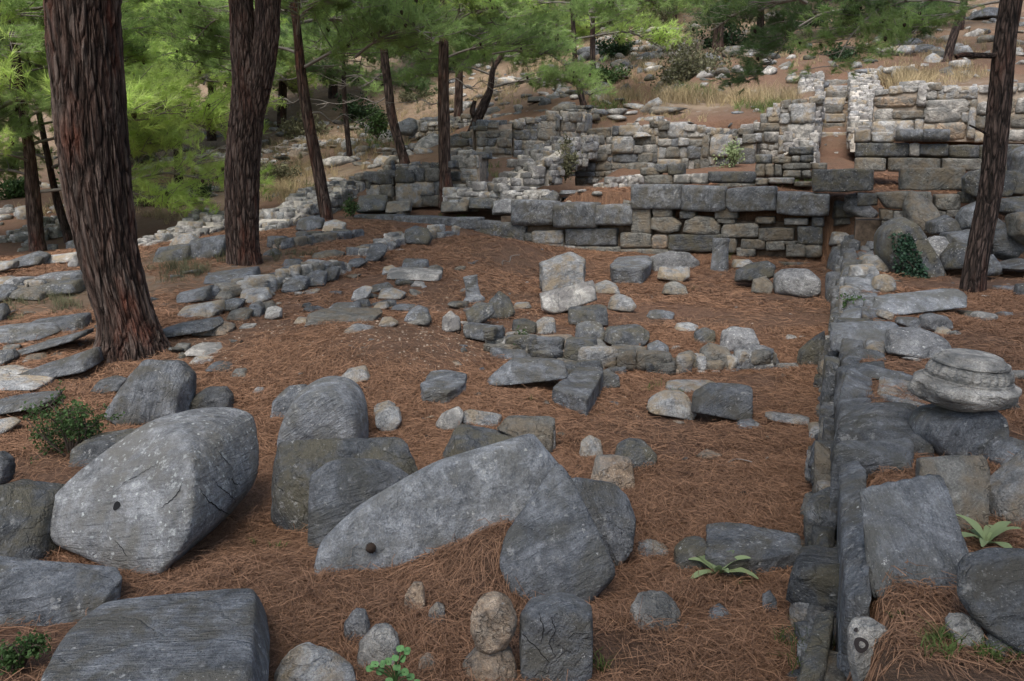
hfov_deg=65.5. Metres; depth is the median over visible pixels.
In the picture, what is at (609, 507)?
boulder
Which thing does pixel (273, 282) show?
wall
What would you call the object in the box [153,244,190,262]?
stone block
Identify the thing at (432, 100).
shrubs
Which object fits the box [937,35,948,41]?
stone block
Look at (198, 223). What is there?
rubble wall
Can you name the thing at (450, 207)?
stone block
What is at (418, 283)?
rubble stone
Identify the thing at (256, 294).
rubble stone
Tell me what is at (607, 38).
tumbled wall
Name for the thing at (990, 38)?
stone block
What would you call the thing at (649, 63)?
loose stone
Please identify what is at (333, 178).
loose stone
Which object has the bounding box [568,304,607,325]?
rubble stone
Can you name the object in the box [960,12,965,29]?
pine tree
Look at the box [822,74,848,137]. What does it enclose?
stairway
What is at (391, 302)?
stone fragment
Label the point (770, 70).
rubble stone
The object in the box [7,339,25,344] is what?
stone fragment
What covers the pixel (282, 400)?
boulder
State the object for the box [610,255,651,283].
stone block
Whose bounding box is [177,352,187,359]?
stone fragment
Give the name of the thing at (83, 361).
rubble stone
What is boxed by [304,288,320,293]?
stone fragment
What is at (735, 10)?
pine tree
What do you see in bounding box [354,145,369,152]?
stone block
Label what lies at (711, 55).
stone block
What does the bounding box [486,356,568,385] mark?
stone slab
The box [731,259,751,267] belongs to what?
boulder
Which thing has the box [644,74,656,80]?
loose stone
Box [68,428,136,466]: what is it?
boulder
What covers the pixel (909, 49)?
stone block
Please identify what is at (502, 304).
rubble stone
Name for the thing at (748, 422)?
boulder
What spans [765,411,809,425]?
stone slab
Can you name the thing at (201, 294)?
rubble stone
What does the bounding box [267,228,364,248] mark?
wall
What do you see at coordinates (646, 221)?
terrace wall
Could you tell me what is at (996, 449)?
boulder
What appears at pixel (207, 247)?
stone block
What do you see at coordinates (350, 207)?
shrub
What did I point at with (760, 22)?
pine tree
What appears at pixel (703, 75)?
rubble stone
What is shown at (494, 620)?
boulder
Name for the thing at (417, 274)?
rubble stone
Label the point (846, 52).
shrub
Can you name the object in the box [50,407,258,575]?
column drum
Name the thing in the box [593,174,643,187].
wall
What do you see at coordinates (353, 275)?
stone fragment
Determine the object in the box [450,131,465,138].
tumbled wall
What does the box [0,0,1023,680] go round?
ground
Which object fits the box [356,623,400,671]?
boulder
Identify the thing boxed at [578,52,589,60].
loose stone
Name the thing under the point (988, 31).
stone block
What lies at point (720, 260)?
column stump
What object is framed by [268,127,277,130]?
rubble stone
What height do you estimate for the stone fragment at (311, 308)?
0.111 m
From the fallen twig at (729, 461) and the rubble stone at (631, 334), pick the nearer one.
the fallen twig at (729, 461)
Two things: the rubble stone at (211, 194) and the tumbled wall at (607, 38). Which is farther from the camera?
the tumbled wall at (607, 38)
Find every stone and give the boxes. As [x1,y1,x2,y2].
[0,207,14,213]
[0,214,11,220]
[0,260,19,271]
[0,276,14,283]
[0,284,17,302]
[0,303,10,320]
[0,322,60,343]
[0,349,19,365]
[0,365,57,390]
[0,390,62,414]
[0,417,20,434]
[3,276,36,283]
[9,286,46,300]
[12,251,50,268]
[15,205,25,219]
[17,246,28,251]
[17,328,93,355]
[17,347,103,377]
[23,352,47,360]
[29,312,92,333]
[35,270,81,279]
[36,278,84,294]
[41,183,49,187]
[47,244,57,249]
[47,252,77,264]
[65,240,74,248]
[67,259,78,266]
[90,375,126,393]
[163,316,223,337]
[175,342,190,350]
[176,285,213,302]
[177,299,225,317]
[184,342,221,355]
[189,355,212,363]
[192,321,235,335]
[203,266,260,283]
[205,192,218,196]
[205,360,232,371]
[213,291,235,299]
[224,298,245,310]
[226,307,252,320]
[230,368,247,377]
[239,323,256,328]
[240,287,272,302]
[249,301,264,316]
[253,387,264,393]
[261,149,273,153]
[262,139,268,144]
[263,300,276,313]
[264,306,282,319]
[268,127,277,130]
[281,275,308,292]
[293,317,306,323]
[305,270,326,286]
[306,307,382,324]
[307,259,324,261]
[324,266,340,281]
[328,177,341,180]
[329,301,361,307]
[348,258,367,267]
[351,285,372,300]
[352,161,362,165]
[354,299,371,307]
[365,242,387,261]
[367,164,380,168]
[371,282,393,292]
[373,155,388,164]
[374,301,389,308]
[378,287,405,299]
[378,316,397,326]
[379,130,391,138]
[382,265,394,274]
[386,267,441,280]
[391,304,416,310]
[396,212,409,214]
[402,258,428,267]
[404,226,432,244]
[406,149,413,155]
[411,281,424,286]
[419,117,435,119]
[428,264,442,272]
[449,88,454,94]
[463,101,471,108]
[463,322,504,340]
[465,302,494,322]
[488,291,514,318]
[490,347,531,359]
[505,330,526,335]
[512,318,536,333]
[513,104,522,110]
[513,302,531,308]
[513,325,527,344]
[536,317,555,333]
[538,98,550,104]
[539,334,571,348]
[557,358,573,361]
[560,109,577,111]
[565,90,573,94]
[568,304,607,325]
[569,94,578,98]
[575,321,604,340]
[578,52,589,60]
[591,191,601,194]
[592,93,605,101]
[592,113,599,121]
[594,110,607,115]
[597,339,606,345]
[598,27,609,33]
[598,53,611,60]
[604,324,649,345]
[606,114,626,120]
[612,344,646,353]
[633,132,650,138]
[637,45,651,51]
[643,65,660,72]
[643,116,663,120]
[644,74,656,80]
[645,62,656,67]
[647,340,668,351]
[648,106,686,114]
[650,51,658,58]
[678,350,696,368]
[694,327,715,343]
[696,72,713,77]
[699,343,731,368]
[720,326,759,351]
[730,65,743,72]
[731,111,743,113]
[733,343,779,370]
[763,66,776,74]
[824,80,829,87]
[825,271,840,302]
[827,246,840,270]
[829,232,848,245]
[829,321,899,351]
[832,200,854,218]
[833,218,849,225]
[834,370,876,407]
[834,410,850,440]
[837,646,842,670]
[843,193,878,217]
[844,282,877,292]
[848,264,878,275]
[850,61,862,67]
[857,363,912,380]
[862,255,890,272]
[865,241,873,249]
[871,274,895,292]
[873,288,966,314]
[875,308,893,319]
[884,327,950,358]
[894,316,920,327]
[919,313,952,330]
[930,47,944,51]
[939,66,951,73]
[953,45,972,56]
[963,28,983,36]
[1015,60,1023,64]
[1016,51,1023,55]
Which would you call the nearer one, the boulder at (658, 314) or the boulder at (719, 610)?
the boulder at (719, 610)
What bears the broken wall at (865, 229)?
on the ground at (724, 116)
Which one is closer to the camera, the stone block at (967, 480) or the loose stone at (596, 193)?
the stone block at (967, 480)
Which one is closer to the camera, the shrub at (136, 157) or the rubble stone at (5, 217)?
the rubble stone at (5, 217)
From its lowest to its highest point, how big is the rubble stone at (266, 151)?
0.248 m
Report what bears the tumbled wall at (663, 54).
on the ground at (724, 116)
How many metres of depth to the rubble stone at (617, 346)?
7.50 m
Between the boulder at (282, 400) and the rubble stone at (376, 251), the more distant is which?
the rubble stone at (376, 251)
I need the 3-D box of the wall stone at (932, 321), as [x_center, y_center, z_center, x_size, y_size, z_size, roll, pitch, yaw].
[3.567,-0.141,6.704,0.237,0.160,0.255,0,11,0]
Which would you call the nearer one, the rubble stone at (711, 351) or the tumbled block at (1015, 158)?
the rubble stone at (711, 351)
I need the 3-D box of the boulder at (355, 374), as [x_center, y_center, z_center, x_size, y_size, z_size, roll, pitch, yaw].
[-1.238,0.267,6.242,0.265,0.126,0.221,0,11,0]
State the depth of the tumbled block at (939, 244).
9.84 m
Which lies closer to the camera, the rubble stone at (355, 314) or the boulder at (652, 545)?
the boulder at (652, 545)
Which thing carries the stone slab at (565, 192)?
on the ground at (724, 116)
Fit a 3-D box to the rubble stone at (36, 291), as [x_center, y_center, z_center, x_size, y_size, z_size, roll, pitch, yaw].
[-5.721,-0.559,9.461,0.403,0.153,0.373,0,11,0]
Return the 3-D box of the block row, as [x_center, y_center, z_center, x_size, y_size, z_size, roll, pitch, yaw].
[3.882,-3.025,14.593,3.071,0.452,0.404,5,12,22]
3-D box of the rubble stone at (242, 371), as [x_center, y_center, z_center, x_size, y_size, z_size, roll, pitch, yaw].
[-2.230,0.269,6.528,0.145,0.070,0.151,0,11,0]
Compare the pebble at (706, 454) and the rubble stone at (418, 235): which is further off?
the rubble stone at (418, 235)
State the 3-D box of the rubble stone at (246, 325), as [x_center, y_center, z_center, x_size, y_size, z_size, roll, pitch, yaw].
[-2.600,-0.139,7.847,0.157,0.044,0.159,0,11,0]
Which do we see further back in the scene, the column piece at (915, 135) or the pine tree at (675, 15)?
the pine tree at (675, 15)
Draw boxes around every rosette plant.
[688,550,757,578]
[956,514,1021,547]
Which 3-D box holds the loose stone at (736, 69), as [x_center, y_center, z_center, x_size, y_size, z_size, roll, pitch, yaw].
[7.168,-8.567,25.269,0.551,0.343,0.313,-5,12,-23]
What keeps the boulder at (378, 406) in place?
on the ground at (724, 116)
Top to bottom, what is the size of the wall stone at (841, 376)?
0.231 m
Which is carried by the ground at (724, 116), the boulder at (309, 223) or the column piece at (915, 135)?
the boulder at (309, 223)
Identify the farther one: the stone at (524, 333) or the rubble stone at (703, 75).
the rubble stone at (703, 75)
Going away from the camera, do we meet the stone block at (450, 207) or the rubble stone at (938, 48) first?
the stone block at (450, 207)
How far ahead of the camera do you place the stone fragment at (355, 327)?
7.22 m
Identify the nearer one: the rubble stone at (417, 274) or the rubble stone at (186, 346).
the rubble stone at (186, 346)
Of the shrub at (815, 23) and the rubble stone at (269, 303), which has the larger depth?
the shrub at (815, 23)
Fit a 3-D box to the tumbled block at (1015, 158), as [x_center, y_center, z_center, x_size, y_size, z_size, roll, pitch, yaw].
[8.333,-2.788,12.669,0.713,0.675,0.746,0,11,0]
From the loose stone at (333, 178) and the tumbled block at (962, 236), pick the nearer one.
the tumbled block at (962, 236)
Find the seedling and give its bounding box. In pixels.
[366,645,419,680]
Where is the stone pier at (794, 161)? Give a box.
[755,147,826,177]
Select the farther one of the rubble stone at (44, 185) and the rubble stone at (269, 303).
the rubble stone at (44, 185)
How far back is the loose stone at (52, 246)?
17.24 m
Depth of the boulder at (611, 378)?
6.49 m
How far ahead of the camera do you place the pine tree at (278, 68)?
29.94 m
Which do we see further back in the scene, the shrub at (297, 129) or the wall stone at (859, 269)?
the shrub at (297, 129)
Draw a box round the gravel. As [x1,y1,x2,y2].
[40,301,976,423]
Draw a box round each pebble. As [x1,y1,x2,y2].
[2,344,20,349]
[696,449,721,460]
[947,330,960,334]
[995,311,1012,315]
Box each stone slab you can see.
[314,433,557,575]
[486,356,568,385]
[499,463,614,603]
[559,190,576,194]
[565,359,602,373]
[665,379,715,392]
[705,522,801,578]
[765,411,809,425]
[797,331,825,364]
[860,474,968,599]
[984,633,1023,657]
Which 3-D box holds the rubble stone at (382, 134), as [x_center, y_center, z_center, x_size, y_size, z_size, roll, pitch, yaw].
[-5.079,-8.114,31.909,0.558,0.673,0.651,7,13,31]
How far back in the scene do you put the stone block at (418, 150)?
23.68 m
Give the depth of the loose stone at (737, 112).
18.44 m
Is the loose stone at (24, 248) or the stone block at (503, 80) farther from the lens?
the stone block at (503, 80)
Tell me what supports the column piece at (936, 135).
on the stepped court wall at (878, 151)
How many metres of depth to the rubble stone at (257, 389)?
6.18 m
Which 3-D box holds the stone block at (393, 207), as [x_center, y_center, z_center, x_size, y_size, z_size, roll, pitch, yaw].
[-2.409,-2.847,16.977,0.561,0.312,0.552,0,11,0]
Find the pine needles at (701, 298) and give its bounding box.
[0,167,1023,334]
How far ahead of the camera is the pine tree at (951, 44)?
24.57 m
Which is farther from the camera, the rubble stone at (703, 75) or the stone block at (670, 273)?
the rubble stone at (703, 75)
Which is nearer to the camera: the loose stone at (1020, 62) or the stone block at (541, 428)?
the stone block at (541, 428)
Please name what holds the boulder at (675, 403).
on the ground at (724, 116)
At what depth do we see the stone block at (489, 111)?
29.16 m
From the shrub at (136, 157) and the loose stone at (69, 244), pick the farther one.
the shrub at (136, 157)
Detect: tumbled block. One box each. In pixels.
[902,190,940,235]
[924,215,961,234]
[927,236,949,256]
[939,229,993,243]
[939,242,966,270]
[955,201,975,229]
[957,310,972,316]
[960,170,1023,196]
[987,254,1001,275]
[991,218,1023,259]
[992,285,1013,291]
[999,196,1023,215]
[1000,258,1023,269]
[1005,211,1023,244]
[1006,145,1023,174]
[1013,283,1023,296]
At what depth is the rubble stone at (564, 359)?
7.13 m
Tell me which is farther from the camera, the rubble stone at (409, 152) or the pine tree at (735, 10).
the rubble stone at (409, 152)
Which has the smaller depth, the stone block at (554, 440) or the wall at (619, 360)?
the stone block at (554, 440)
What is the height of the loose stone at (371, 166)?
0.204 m
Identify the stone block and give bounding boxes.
[0,556,121,625]
[41,588,269,680]
[137,154,155,161]
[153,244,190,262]
[188,235,225,258]
[271,437,417,531]
[275,156,289,159]
[307,458,408,550]
[323,156,355,167]
[341,140,357,149]
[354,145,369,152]
[356,195,387,212]
[382,156,397,168]
[385,200,411,213]
[413,136,437,150]
[414,147,432,153]
[420,370,466,403]
[441,201,468,212]
[442,424,512,458]
[462,409,501,426]
[469,197,494,209]
[471,94,482,99]
[485,106,500,114]
[492,89,499,96]
[496,77,514,83]
[497,415,555,452]
[514,77,529,83]
[519,591,592,680]
[521,94,532,97]
[527,96,544,102]
[539,252,585,291]
[539,280,596,313]
[548,95,559,98]
[551,103,577,113]
[552,367,602,416]
[553,430,555,449]
[559,94,569,97]
[577,46,598,55]
[591,454,634,489]
[606,108,627,114]
[610,59,630,68]
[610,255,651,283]
[615,53,624,58]
[624,103,643,108]
[637,67,644,73]
[639,97,663,112]
[652,40,668,48]
[654,81,672,89]
[657,266,689,281]
[658,83,677,96]
[691,382,752,420]
[705,53,722,61]
[712,67,729,76]
[721,45,758,56]
[762,53,780,58]
[773,268,820,297]
[778,61,793,67]
[779,261,808,265]
[785,76,798,82]
[786,54,796,58]
[803,55,814,59]
[812,168,873,191]
[847,616,888,680]
[854,68,870,73]
[883,66,915,73]
[886,45,916,55]
[893,38,922,44]
[898,167,965,190]
[914,34,935,39]
[915,44,935,51]
[915,455,990,530]
[932,51,944,57]
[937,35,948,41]
[948,60,970,68]
[961,169,1018,197]
[970,29,990,33]
[977,35,993,42]
[989,447,1023,526]
[1016,47,1022,51]
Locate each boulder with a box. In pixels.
[0,451,15,484]
[0,479,64,560]
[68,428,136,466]
[104,359,196,425]
[169,234,198,245]
[190,386,234,409]
[263,248,281,254]
[270,384,306,417]
[274,642,356,680]
[277,376,368,446]
[295,216,324,230]
[312,249,344,258]
[322,219,345,231]
[342,365,370,381]
[344,608,369,644]
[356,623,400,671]
[373,400,395,414]
[375,405,401,431]
[398,118,417,136]
[404,305,431,321]
[404,581,425,614]
[417,652,435,676]
[428,602,444,625]
[436,406,463,429]
[442,311,460,331]
[462,645,516,680]
[470,591,517,654]
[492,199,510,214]
[540,190,558,200]
[555,84,569,93]
[572,477,635,565]
[579,435,602,457]
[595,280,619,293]
[602,368,619,387]
[607,293,635,311]
[615,438,656,469]
[625,111,637,114]
[629,590,680,630]
[637,539,669,557]
[646,309,674,319]
[646,390,696,419]
[650,251,699,271]
[662,281,687,294]
[673,536,706,571]
[674,322,698,331]
[707,603,732,623]
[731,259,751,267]
[734,261,775,282]
[736,418,760,428]
[751,276,772,293]
[762,590,777,611]
[786,334,796,339]
[908,404,1009,461]
[924,53,940,62]
[945,612,984,649]
[956,547,1023,654]
[969,7,997,19]
[983,437,1023,465]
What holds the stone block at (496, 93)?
on the ground at (724, 116)
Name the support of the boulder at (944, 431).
on the ground at (724, 116)
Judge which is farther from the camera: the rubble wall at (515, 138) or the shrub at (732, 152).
the rubble wall at (515, 138)
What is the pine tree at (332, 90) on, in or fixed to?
on the ground at (724, 116)
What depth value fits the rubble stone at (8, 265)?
11.25 m
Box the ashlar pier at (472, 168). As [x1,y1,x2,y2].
[450,149,492,187]
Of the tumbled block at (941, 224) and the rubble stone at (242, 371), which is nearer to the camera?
the rubble stone at (242, 371)
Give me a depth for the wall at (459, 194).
16.57 m
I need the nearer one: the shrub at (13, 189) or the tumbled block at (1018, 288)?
the tumbled block at (1018, 288)
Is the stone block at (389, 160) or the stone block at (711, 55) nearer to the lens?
the stone block at (389, 160)
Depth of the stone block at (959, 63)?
23.41 m
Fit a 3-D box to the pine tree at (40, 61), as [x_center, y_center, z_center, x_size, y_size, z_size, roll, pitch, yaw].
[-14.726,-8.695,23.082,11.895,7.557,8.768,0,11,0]
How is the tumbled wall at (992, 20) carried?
on the ground at (724, 116)
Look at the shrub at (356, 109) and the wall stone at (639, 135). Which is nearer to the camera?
the wall stone at (639, 135)
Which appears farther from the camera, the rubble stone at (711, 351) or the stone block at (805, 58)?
the stone block at (805, 58)
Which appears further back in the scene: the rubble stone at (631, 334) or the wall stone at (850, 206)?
the wall stone at (850, 206)
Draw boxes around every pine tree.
[0,0,190,110]
[0,0,205,169]
[0,0,270,141]
[0,0,277,251]
[0,18,199,242]
[43,0,170,362]
[122,0,301,184]
[135,0,481,220]
[145,20,289,150]
[154,0,329,140]
[224,0,280,265]
[253,2,383,127]
[279,4,437,156]
[282,0,506,163]
[287,12,430,98]
[322,0,585,207]
[345,10,480,86]
[350,0,570,116]
[392,19,617,130]
[400,1,583,68]
[496,0,692,105]
[523,0,604,40]
[531,0,694,65]
[542,0,688,21]
[653,0,999,95]
[668,0,703,20]
[677,0,795,52]
[749,0,965,38]
[756,0,865,42]
[942,0,967,61]
[955,0,1022,292]
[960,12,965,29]
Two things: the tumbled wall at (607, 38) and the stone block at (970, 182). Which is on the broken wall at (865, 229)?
the stone block at (970, 182)
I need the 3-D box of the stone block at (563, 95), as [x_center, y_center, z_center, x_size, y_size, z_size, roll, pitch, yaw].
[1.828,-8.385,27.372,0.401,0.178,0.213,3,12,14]
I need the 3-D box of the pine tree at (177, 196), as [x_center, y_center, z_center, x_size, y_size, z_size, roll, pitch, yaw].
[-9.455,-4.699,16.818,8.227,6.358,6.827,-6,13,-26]
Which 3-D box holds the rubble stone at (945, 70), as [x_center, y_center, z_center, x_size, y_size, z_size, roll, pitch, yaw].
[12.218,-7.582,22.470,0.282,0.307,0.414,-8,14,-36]
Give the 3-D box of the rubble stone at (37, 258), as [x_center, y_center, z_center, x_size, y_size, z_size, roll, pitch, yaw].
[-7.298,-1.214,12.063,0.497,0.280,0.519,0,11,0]
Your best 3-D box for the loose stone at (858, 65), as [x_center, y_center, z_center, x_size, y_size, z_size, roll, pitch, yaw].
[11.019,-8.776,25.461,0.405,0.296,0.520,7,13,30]
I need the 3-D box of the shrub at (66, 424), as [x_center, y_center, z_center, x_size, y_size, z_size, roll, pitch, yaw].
[-2.789,0.507,5.026,0.636,0.503,0.533,0,11,0]
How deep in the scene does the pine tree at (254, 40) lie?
10.88 m
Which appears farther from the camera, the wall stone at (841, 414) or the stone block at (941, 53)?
the stone block at (941, 53)
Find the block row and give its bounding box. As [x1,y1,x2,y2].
[640,163,811,187]
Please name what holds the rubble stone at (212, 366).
on the ground at (724, 116)
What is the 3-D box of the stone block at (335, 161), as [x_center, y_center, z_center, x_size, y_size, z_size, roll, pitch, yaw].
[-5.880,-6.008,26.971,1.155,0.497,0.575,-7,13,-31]
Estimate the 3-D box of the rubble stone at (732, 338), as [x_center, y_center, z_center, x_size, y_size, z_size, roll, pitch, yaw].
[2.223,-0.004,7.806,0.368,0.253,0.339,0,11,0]
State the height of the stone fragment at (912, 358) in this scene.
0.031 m
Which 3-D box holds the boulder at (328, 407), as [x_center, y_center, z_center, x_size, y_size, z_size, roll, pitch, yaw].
[-1.220,0.489,5.181,0.568,0.473,0.530,0,11,0]
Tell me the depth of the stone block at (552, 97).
27.76 m
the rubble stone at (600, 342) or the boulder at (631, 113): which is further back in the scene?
the boulder at (631, 113)
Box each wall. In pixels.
[0,216,70,242]
[0,272,85,288]
[133,185,223,197]
[137,209,224,245]
[159,149,275,166]
[212,260,352,299]
[259,178,365,230]
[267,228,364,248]
[287,136,380,156]
[314,161,419,188]
[346,224,460,256]
[354,214,510,235]
[363,160,458,207]
[382,143,437,155]
[416,119,454,137]
[442,181,562,206]
[447,184,829,259]
[450,105,598,129]
[450,111,592,158]
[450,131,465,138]
[482,325,596,360]
[485,134,599,192]
[575,116,761,185]
[578,345,692,374]
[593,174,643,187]
[596,28,643,42]
[642,52,673,58]
[695,348,798,372]
[740,95,824,156]
[779,235,933,680]
[782,71,825,162]
[846,68,883,151]
[854,128,1022,171]
[854,191,1023,254]
[871,80,1023,143]
[982,17,1023,22]
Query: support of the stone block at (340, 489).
on the ground at (724, 116)
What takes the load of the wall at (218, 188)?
on the ground at (724, 116)
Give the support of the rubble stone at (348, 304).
on the ground at (724, 116)
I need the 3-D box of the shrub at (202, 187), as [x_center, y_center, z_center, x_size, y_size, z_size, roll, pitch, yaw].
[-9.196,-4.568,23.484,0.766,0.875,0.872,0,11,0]
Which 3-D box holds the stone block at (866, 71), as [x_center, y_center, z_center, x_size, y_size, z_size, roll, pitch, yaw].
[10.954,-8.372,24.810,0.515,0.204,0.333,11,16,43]
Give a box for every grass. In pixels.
[1,173,694,319]
[14,19,1023,216]
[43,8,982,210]
[132,59,989,224]
[250,253,1023,673]
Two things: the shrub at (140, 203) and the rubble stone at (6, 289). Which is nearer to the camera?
the rubble stone at (6, 289)
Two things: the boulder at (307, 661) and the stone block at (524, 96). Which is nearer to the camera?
the boulder at (307, 661)
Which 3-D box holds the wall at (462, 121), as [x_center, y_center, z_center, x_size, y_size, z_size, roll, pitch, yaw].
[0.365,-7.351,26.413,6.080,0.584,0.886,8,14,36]
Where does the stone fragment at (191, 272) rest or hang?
on the ground at (724, 116)
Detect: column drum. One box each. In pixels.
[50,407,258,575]
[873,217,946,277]
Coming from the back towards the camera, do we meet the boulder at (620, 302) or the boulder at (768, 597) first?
the boulder at (620, 302)
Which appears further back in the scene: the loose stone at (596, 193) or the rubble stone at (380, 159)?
the rubble stone at (380, 159)
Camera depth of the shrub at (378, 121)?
27.93 m
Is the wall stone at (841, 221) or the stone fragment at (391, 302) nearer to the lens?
the stone fragment at (391, 302)
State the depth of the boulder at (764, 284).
11.22 m
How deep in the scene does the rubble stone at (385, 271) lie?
10.44 m
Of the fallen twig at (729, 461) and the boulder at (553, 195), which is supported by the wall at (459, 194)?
the boulder at (553, 195)
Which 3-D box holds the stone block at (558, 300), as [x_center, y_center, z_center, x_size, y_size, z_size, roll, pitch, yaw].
[0.640,-0.483,9.040,0.658,0.391,0.349,0,11,0]
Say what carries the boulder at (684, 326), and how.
on the ground at (724, 116)
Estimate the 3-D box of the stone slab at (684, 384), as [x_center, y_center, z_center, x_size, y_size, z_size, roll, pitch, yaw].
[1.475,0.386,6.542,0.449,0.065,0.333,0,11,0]
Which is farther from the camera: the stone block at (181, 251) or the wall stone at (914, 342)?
the stone block at (181, 251)
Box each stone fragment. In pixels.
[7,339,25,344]
[168,347,183,351]
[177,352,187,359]
[179,269,200,273]
[282,259,302,265]
[302,302,311,307]
[303,305,324,312]
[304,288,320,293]
[343,323,374,333]
[346,274,360,277]
[371,299,396,306]
[395,278,413,285]
[406,319,429,325]
[409,289,421,295]
[447,301,468,308]
[455,266,465,270]
[902,357,921,360]
[934,326,950,334]
[970,311,997,319]
[997,404,1020,410]
[1011,370,1023,379]
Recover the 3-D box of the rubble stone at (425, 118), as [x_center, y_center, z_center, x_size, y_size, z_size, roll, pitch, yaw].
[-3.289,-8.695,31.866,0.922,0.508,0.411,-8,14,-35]
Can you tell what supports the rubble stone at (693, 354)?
on the ground at (724, 116)
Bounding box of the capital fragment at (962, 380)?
[907,348,1021,411]
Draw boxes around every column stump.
[463,274,484,302]
[710,238,729,271]
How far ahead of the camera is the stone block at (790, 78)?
23.42 m
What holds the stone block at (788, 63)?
on the ground at (724, 116)
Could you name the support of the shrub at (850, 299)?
on the court wall at (828, 583)
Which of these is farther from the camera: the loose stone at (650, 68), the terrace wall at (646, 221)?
the loose stone at (650, 68)
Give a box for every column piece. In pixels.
[895,129,922,141]
[922,129,949,141]
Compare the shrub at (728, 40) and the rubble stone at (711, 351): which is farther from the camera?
the shrub at (728, 40)
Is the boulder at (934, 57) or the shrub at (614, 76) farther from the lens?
the shrub at (614, 76)
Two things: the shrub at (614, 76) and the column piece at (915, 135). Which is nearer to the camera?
the column piece at (915, 135)
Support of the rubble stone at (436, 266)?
on the ground at (724, 116)
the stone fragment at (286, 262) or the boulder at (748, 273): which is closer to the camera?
the stone fragment at (286, 262)
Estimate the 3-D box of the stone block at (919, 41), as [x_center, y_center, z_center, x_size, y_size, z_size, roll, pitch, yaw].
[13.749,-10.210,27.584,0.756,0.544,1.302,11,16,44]
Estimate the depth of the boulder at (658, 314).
8.93 m
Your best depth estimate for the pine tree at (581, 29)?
40.26 m
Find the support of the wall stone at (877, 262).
on the ground at (724, 116)
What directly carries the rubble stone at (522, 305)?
on the ground at (724, 116)
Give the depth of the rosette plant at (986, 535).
2.82 m
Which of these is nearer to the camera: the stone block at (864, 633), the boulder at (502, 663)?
the stone block at (864, 633)
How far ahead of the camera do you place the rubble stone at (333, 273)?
10.06 m
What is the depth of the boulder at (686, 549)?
3.56 m
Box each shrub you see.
[0,175,40,199]
[0,627,51,680]
[20,379,124,463]
[129,150,163,165]
[133,189,161,206]
[190,171,214,197]
[260,159,301,184]
[274,110,338,141]
[330,91,384,122]
[341,194,362,217]
[354,102,390,139]
[394,84,437,104]
[555,133,582,182]
[584,60,630,86]
[595,33,639,58]
[627,4,677,28]
[644,14,731,90]
[685,21,759,48]
[713,137,744,168]
[769,0,842,27]
[773,38,808,53]
[807,40,865,62]
[836,293,865,307]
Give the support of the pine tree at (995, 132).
on the ground at (724, 116)
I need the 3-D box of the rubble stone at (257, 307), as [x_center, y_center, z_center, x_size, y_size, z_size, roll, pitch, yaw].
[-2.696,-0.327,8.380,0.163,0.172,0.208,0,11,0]
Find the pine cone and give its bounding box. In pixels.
[366,542,375,553]
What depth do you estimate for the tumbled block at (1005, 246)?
9.71 m
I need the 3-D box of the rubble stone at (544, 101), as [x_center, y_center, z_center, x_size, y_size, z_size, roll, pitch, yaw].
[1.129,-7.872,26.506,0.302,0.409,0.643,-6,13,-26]
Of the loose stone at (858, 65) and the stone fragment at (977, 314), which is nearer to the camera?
the stone fragment at (977, 314)
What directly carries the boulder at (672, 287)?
on the ground at (724, 116)
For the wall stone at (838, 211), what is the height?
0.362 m
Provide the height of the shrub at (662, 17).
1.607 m
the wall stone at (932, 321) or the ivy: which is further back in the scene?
the ivy
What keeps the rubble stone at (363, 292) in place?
on the ground at (724, 116)
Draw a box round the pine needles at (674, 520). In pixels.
[0,380,1023,680]
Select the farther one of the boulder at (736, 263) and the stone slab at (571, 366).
the boulder at (736, 263)
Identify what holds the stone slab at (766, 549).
on the ground at (724, 116)
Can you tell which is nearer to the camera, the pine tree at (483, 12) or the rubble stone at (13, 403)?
the rubble stone at (13, 403)
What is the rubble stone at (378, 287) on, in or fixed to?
on the ground at (724, 116)
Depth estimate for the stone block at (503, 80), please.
35.47 m
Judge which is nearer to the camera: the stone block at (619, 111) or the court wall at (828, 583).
the court wall at (828, 583)
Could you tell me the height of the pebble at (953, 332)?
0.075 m
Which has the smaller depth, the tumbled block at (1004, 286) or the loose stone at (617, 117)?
the tumbled block at (1004, 286)
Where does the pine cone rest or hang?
on the stone slab at (418, 512)
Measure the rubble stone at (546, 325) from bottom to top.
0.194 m
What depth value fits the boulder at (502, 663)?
2.69 m
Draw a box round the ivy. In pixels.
[888,232,930,278]
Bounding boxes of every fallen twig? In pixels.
[328,544,357,571]
[683,459,751,466]
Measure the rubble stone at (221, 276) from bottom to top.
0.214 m
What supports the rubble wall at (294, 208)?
on the ground at (724, 116)
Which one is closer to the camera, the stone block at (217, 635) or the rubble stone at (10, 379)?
the stone block at (217, 635)
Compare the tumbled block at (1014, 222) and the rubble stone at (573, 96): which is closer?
the tumbled block at (1014, 222)
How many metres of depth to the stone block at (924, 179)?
11.89 m
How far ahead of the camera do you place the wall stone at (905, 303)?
7.33 m
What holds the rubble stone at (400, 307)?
on the ground at (724, 116)
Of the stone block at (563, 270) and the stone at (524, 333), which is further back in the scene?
the stone block at (563, 270)
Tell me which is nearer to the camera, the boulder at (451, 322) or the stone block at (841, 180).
the boulder at (451, 322)
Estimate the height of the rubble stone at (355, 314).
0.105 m
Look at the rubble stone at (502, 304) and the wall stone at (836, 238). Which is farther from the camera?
the wall stone at (836, 238)
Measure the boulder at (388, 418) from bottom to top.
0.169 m
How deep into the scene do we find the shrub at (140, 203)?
23.43 m
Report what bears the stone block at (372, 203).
on the ground at (724, 116)

